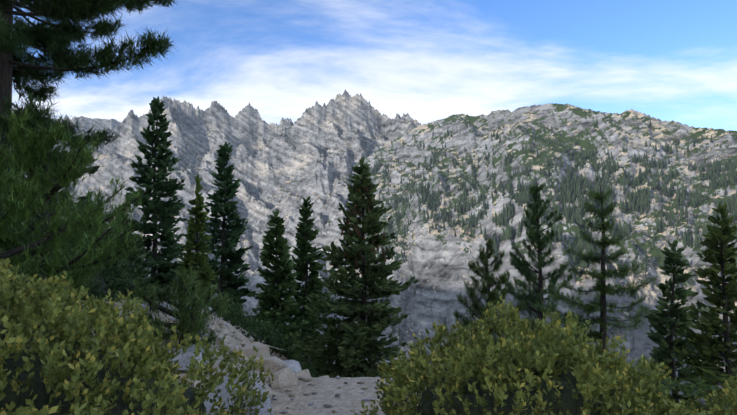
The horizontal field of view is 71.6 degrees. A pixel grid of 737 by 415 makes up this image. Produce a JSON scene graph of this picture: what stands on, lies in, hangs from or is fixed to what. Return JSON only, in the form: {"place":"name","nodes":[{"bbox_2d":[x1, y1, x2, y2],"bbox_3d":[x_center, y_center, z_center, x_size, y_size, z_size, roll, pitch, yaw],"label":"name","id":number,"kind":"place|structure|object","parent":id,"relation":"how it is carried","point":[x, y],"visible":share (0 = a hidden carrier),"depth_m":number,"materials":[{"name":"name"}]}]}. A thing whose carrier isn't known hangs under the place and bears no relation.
{"place":"outdoors","nodes":[
{"label":"outdoors","id":0,"kind":"place"},
{"bbox_2d":[48,300,426,414],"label":"terrain","id":1,"kind":"structure","parent":0,"point":[348,399],"depth_m":6.49,"materials":[{"name":"grey stone"}]},
{"bbox_2d":[0,128,133,331],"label":"young pine","id":2,"kind":"object","parent":1,"relation":"on","point":[15,209],"visible":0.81,"depth_m":5.67,"materials":[{"name":"green plant"}]},
{"bbox_2d":[0,102,144,296],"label":"young pine","id":3,"kind":"object","parent":1,"relation":"on","point":[32,149],"visible":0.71,"depth_m":7.30,"materials":[{"name":"green plant"}]},
{"bbox_2d":[0,216,159,304],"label":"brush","id":4,"kind":"object","parent":1,"relation":"on","point":[100,290],"visible":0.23,"depth_m":10.09,"materials":[{"name":"green plant"}]},
{"bbox_2d":[11,103,151,285],"bbox_3d":[-9.453,0.479,13.989,6.195,6.828,5.868,0,-3,-2],"label":"conifer tree","id":5,"kind":"object","parent":1,"relation":"on","point":[94,169],"visible":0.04,"depth_m":14.40,"materials":[{"name":"green plant"}]},
{"bbox_2d":[0,0,177,239],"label":"pine","id":6,"kind":"object","parent":1,"relation":"on","point":[19,64],"visible":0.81,"depth_m":10.32,"materials":[{"name":"green plant"}]},
{"bbox_2d":[68,191,137,298],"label":"fir","id":7,"kind":"object","parent":1,"relation":"on","point":[117,281],"depth_m":22.67,"materials":[{"name":"green plant"}]},
{"bbox_2d":[108,205,153,300],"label":"fir","id":8,"kind":"object","parent":1,"relation":"on","point":[135,255],"visible":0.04,"depth_m":26.65,"materials":[{"name":"green plant"}]},
{"bbox_2d":[0,258,273,414],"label":"manzanita","id":9,"kind":"object","parent":1,"relation":"on","point":[69,364],"visible":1,"depth_m":3.25,"materials":[{"name":"green plant"}]},
{"bbox_2d":[124,96,201,299],"bbox_3d":[-15.352,1.737,36.655,7.896,19.582,7.742,0,-3,-2],"label":"fir","id":10,"kind":"object","parent":1,"relation":"on","point":[164,213],"visible":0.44,"depth_m":36.30,"materials":[{"name":"green plant"}]},
{"bbox_2d":[151,300,190,312],"bbox_3d":[-3.249,1.732,8.414,0.672,0.415,0.857,8,-4,-20],"label":"boulder","id":11,"kind":"object","parent":1,"relation":"on","point":[166,305],"depth_m":8.17,"materials":[{"name":"grey stone"}]},
{"bbox_2d":[128,265,237,351],"bbox_3d":[-2.442,1.360,6.603,1.314,1.268,1.484,0,-3,-2],"label":"pine sapling","id":12,"kind":"object","parent":1,"relation":"on","point":[192,321],"visible":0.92,"depth_m":6.52,"materials":[{"name":"green plant"}]},
{"bbox_2d":[166,344,205,371],"bbox_3d":[-2.248,1.853,6.164,0.586,0.292,0.496,-4,-2,-25],"label":"boulder","id":13,"kind":"object","parent":1,"relation":"on","point":[184,362],"visible":0.25,"depth_m":5.99,"materials":[{"name":"grey stone"}]},
{"bbox_2d":[170,174,225,300],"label":"conifer tree","id":14,"kind":"object","parent":1,"relation":"on","point":[195,258],"visible":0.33,"depth_m":28.03,"materials":[{"name":"green plant"}]},
{"bbox_2d":[193,141,259,328],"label":"fir","id":15,"kind":"object","parent":1,"relation":"on","point":[226,191],"visible":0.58,"depth_m":43.74,"materials":[{"name":"green plant"}]},
{"bbox_2d":[163,294,294,357],"bbox_3d":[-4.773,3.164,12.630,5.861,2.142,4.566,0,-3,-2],"label":"brush","id":16,"kind":"object","parent":1,"relation":"on","point":[234,319],"visible":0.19,"depth_m":12.64,"materials":[{"name":"green plant"}]},
{"bbox_2d":[81,298,382,414],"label":"trail pebbles","id":17,"kind":"object","parent":1,"relation":"on","point":[306,379],"visible":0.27,"depth_m":7.18,"materials":[{"name":"grey stone"}]},
{"bbox_2d":[204,372,272,414],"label":"boulder","id":18,"kind":"object","parent":1,"relation":"on","point":[224,395],"visible":0.23,"depth_m":4.24,"materials":[{"name":"grey stone"}]},
{"bbox_2d":[239,342,282,357],"bbox_3d":[-2.058,2.667,9.423,0.562,0.353,0.985,-13,-7,42],"label":"boulder","id":19,"kind":"object","parent":1,"relation":"on","point":[262,348],"visible":0.46,"depth_m":9.24,"materials":[{"name":"grey stone"}]},
{"bbox_2d":[241,356,286,373],"bbox_3d":[-1.584,2.454,7.728,0.732,0.366,0.565,0,-11,-13],"label":"boulder","id":20,"kind":"object","parent":1,"relation":"on","point":[274,363],"visible":0.38,"depth_m":7.55,"materials":[{"name":"grey stone"}]},
{"bbox_2d":[261,381,272,401],"bbox_3d":[-1.402,2.218,5.971,0.529,0.392,0.674,1,5,-26],"label":"boulder","id":21,"kind":"object","parent":1,"relation":"on","point":[267,388],"visible":0.12,"depth_m":5.96,"materials":[{"name":"grey stone"}]},
{"bbox_2d":[244,209,307,360],"bbox_3d":[-7.075,6.327,38.761,5.159,12.301,5.520,0,-3,-2],"label":"fir","id":22,"kind":"object","parent":1,"relation":"on","point":[282,277],"visible":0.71,"depth_m":38.60,"materials":[{"name":"green plant"}]},
{"bbox_2d":[268,367,298,388],"bbox_3d":[-1.134,2.325,6.846,0.389,0.352,0.498,1,-3,-19],"label":"boulder","id":23,"kind":"object","parent":1,"relation":"on","point":[285,378],"visible":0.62,"depth_m":6.73,"materials":[{"name":"grey stone"}]},
{"bbox_2d":[284,360,301,372],"bbox_3d":[-2.042,3.867,12.260,0.811,0.451,0.694,-7,0,29],"label":"boulder","id":24,"kind":"object","parent":1,"relation":"on","point":[294,366],"visible":0.25,"depth_m":12.16,"materials":[{"name":"grey stone"}]},
{"bbox_2d":[295,369,310,376],"bbox_3d":[-1.151,2.830,8.448,0.399,0.251,0.476,-2,-1,8],"label":"boulder","id":25,"kind":"object","parent":1,"relation":"on","point":[304,373],"visible":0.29,"depth_m":8.44,"materials":[{"name":"grey stone"}]},
{"bbox_2d":[284,196,328,362],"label":"fir","id":26,"kind":"object","parent":1,"relation":"on","point":[304,250],"visible":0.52,"depth_m":44.04,"materials":[{"name":"green plant"}]},
{"bbox_2d":[301,364,320,377],"bbox_3d":[-3.811,7.740,21.503,5.727,2.426,5.028,0,-3,-2],"label":"brush","id":27,"kind":"object","parent":1,"relation":"on","point":[311,369],"visible":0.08,"depth_m":22.63,"materials":[{"name":"green plant"}]},
{"bbox_2d":[288,156,432,380],"bbox_3d":[-0.286,3.980,26.561,8.530,13.483,8.050,0,-3,-2],"label":"fir tree","id":28,"kind":"object","parent":1,"relation":"on","point":[345,352],"visible":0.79,"depth_m":26.15,"materials":[{"name":"green plant"}]},
{"bbox_2d":[440,236,526,357],"bbox_3d":[5.106,6.184,21.314,4.740,10.138,4.540,2,-4,-34],"label":"pine","id":29,"kind":"object","parent":1,"relation":"on","point":[487,284],"visible":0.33,"depth_m":21.30,"materials":[{"name":"green plant"}]},
{"bbox_2d":[355,294,711,414],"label":"manzanita","id":30,"kind":"object","parent":1,"relation":"on","point":[564,371],"visible":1,"depth_m":3.82,"materials":[{"name":"green plant"}]},
{"bbox_2d":[493,182,578,340],"bbox_3d":[8.910,7.486,26.072,5.576,17.764,5.595,0,-3,-2],"label":"conifer tree","id":31,"kind":"object","parent":1,"relation":"on","point":[522,265],"visible":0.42,"depth_m":26.35,"materials":[{"name":"green plant"}]},
{"bbox_2d":[533,184,716,397],"bbox_3d":[6.344,4.258,13.589,6.945,9.829,6.633,-3,-4,41],"label":"conifer tree","id":32,"kind":"object","parent":1,"relation":"on","point":[604,289],"visible":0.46,"depth_m":13.57,"materials":[{"name":"green plant"}]},
{"bbox_2d":[642,239,706,414],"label":"fir","id":33,"kind":"object","parent":1,"relation":"on","point":[659,318],"visible":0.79,"depth_m":20.52,"materials":[{"name":"green plant"}]},
{"bbox_2d":[673,203,736,414],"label":"fir","id":34,"kind":"object","parent":1,"relation":"on","point":[721,251],"visible":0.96,"depth_m":16.44,"materials":[{"name":"green plant"}]},
{"bbox_2d":[678,367,736,414],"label":"manzanita","id":35,"kind":"object","parent":1,"relation":"on","point":[728,393],"visible":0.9,"depth_m":4.40,"materials":[{"name":"green plant"}]},
{"bbox_2d":[12,0,736,130],"label":"sky","id":36,"kind":"structure","parent":0,"point":[429,61],"materials":[{"name":"blue"}]},
{"bbox_2d":[22,90,736,407],"bbox_3d":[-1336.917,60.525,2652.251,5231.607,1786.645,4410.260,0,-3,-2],"label":"mountain terrain","id":37,"kind":"structure","parent":0,"point":[333,141],"depth_m":1391.37,"materials":[{"name":"grey stone"}]},
{"bbox_2d":[75,117,736,361],"bbox_3d":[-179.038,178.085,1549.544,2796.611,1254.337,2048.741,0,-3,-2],"label":"trees","id":38,"kind":"object","parent":37,"relation":"on","point":[570,192],"visible":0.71,"depth_m":1041.94,"materials":[{"name":"green plant"}]}
]}

